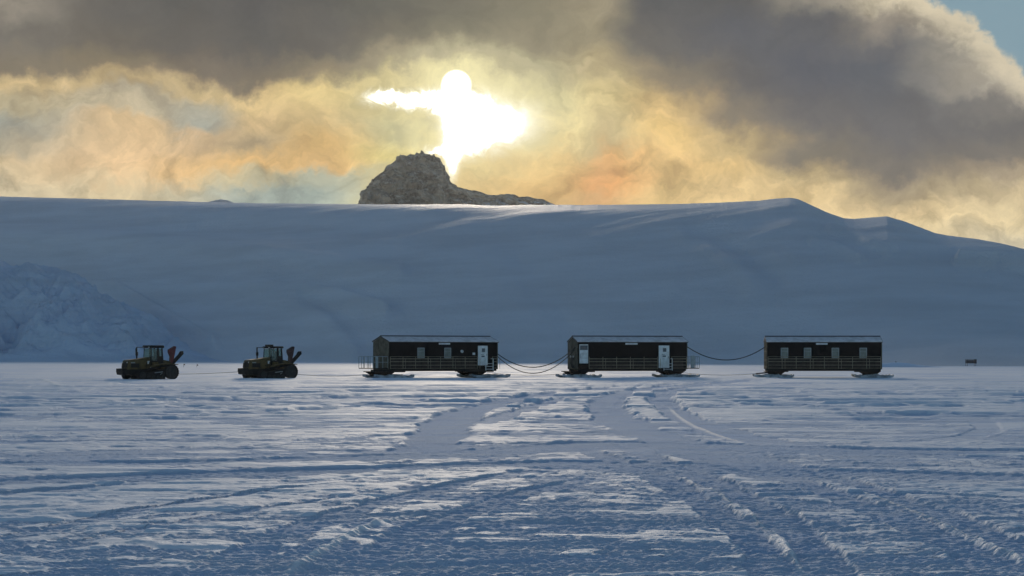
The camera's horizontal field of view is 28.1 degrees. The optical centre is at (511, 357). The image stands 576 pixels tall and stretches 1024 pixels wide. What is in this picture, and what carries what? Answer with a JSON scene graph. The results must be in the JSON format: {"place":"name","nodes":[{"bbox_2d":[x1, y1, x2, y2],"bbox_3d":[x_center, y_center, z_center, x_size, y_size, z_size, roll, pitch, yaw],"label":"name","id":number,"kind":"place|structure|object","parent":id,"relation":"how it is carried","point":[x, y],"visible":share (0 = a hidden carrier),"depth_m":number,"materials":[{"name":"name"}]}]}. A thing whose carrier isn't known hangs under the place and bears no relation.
{"place":"outdoors","nodes":[
{"label":"outdoors","id":0,"kind":"place"},
{"bbox_2d":[0,260,229,361],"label":"snow bank","id":1,"kind":"structure","parent":0,"point":[50,314],"depth_m":929.14,"materials":[{"name":"white snow"}]},
{"bbox_2d":[210,199,232,202],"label":"rock outcrop","id":2,"kind":"object","parent":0,"point":[221,200],"visible":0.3,"depth_m":2886.19,"materials":[{"name":"grey stone"}]},
{"bbox_2d":[358,150,554,204],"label":"rock outcrop","id":3,"kind":"object","parent":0,"point":[421,178],"visible":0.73,"depth_m":2967.85,"materials":[{"name":"grey stone"}]},
{"bbox_2d":[0,362,1023,575],"bbox_3d":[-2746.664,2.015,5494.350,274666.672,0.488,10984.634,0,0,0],"label":"ground","id":4,"kind":"structure","parent":0,"point":[333,469],"depth_m":35.99,"materials":[{"name":"white snow"}]},
{"bbox_2d":[116,345,183,378],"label":"tracked tractor","id":5,"kind":"object","parent":4,"relation":"on","point":[140,368],"visible":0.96,"depth_m":183.58,"materials":[{"name":"metal"}]},
{"bbox_2d":[238,345,301,377],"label":"tracked tractor","id":6,"kind":"object","parent":4,"relation":"on","point":[275,365],"visible":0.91,"depth_m":188.90,"materials":[{"name":"metal"}]},
{"bbox_2d":[359,335,509,377],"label":"sled cabin","id":7,"kind":"object","parent":4,"relation":"on","point":[470,356],"visible":0.99,"depth_m":199.02,"materials":[{"name":"black metal"}]},
{"bbox_2d":[417,348,424,357],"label":"window","id":8,"kind":"structure","parent":7,"relation":"in","point":[420,351],"depth_m":198.03,"materials":[{"name":"grey glass"}]},
{"bbox_2d":[444,348,450,357],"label":"window","id":9,"kind":"structure","parent":7,"relation":"in","point":[447,351],"depth_m":199.36,"materials":[{"name":"grey glass"}]},
{"bbox_2d":[478,346,487,364],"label":"door","id":10,"kind":"structure","parent":7,"relation":"in","point":[482,350],"depth_m":201.12,"materials":[{"name":"white paint"}]},
{"bbox_2d":[498,350,573,373],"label":"power cable","id":11,"kind":"object","parent":7,"relation":"attached to","point":[538,372],"visible":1,"depth_m":201.08,"materials":[{"name":"black rubber"}]},
{"bbox_2d":[555,335,699,377],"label":"sled cabin","id":12,"kind":"object","parent":4,"relation":"on","point":[665,356],"visible":0.97,"depth_m":200.43,"materials":[{"name":"black metal"}]},
{"bbox_2d":[498,348,574,367],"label":"power cable","id":13,"kind":"object","parent":12,"relation":"attached to","point":[538,366],"visible":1,"depth_m":200.86,"materials":[{"name":"black rubber"}]},
{"bbox_2d":[579,344,587,362],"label":"door","id":14,"kind":"structure","parent":12,"relation":"in","point":[583,348],"depth_m":199.02,"materials":[{"name":"white paint"}]},
{"bbox_2d":[659,345,668,367],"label":"door","id":15,"kind":"structure","parent":12,"relation":"in","point":[663,350],"depth_m":200.93,"materials":[{"name":"white paint"}]},
{"bbox_2d":[687,346,765,359],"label":"power cable","id":16,"kind":"object","parent":12,"relation":"attached to","point":[728,359],"visible":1,"depth_m":201.95,"materials":[{"name":"black rubber"}]},
{"bbox_2d":[752,336,893,377],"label":"sled cabin","id":17,"kind":"object","parent":4,"relation":"on","point":[862,355],"visible":0.99,"depth_m":200.74,"materials":[{"name":"black metal"}]},
{"bbox_2d":[781,348,787,357],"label":"window","id":18,"kind":"structure","parent":17,"relation":"in","point":[784,351],"depth_m":200.88,"materials":[{"name":"grey glass"}]},
{"bbox_2d":[804,348,810,357],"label":"window","id":19,"kind":"structure","parent":17,"relation":"in","point":[807,351],"depth_m":200.73,"materials":[{"name":"grey glass"}]},
{"bbox_2d":[832,348,838,357],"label":"window","id":20,"kind":"structure","parent":17,"relation":"in","point":[835,351],"depth_m":200.63,"materials":[{"name":"grey glass"}]},
{"bbox_2d":[860,348,866,357],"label":"window","id":21,"kind":"structure","parent":17,"relation":"in","point":[863,351],"depth_m":200.49,"materials":[{"name":"grey glass"}]},
{"bbox_2d":[882,362,934,366],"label":"snow drift","id":22,"kind":"object","parent":4,"relation":"on","point":[895,364],"visible":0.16,"depth_m":404.54,"materials":[{"name":"white snow"}]},
{"bbox_2d":[965,359,976,363],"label":"framed shelter","id":23,"kind":"object","parent":4,"relation":"on","point":[974,361],"visible":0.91,"depth_m":498.83,"materials":[{"name":"black"}]},
{"bbox_2d":[0,196,1023,365],"bbox_3d":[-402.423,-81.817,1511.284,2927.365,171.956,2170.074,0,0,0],"label":"hill","id":24,"kind":"structure","parent":0,"point":[241,282],"depth_m":903.80,"materials":[{"name":"white snow"}]},
{"bbox_2d":[0,0,1023,248],"label":"sky","id":25,"kind":"structure","parent":0,"point":[910,111],"materials":[{"name":"grey"}]}
]}

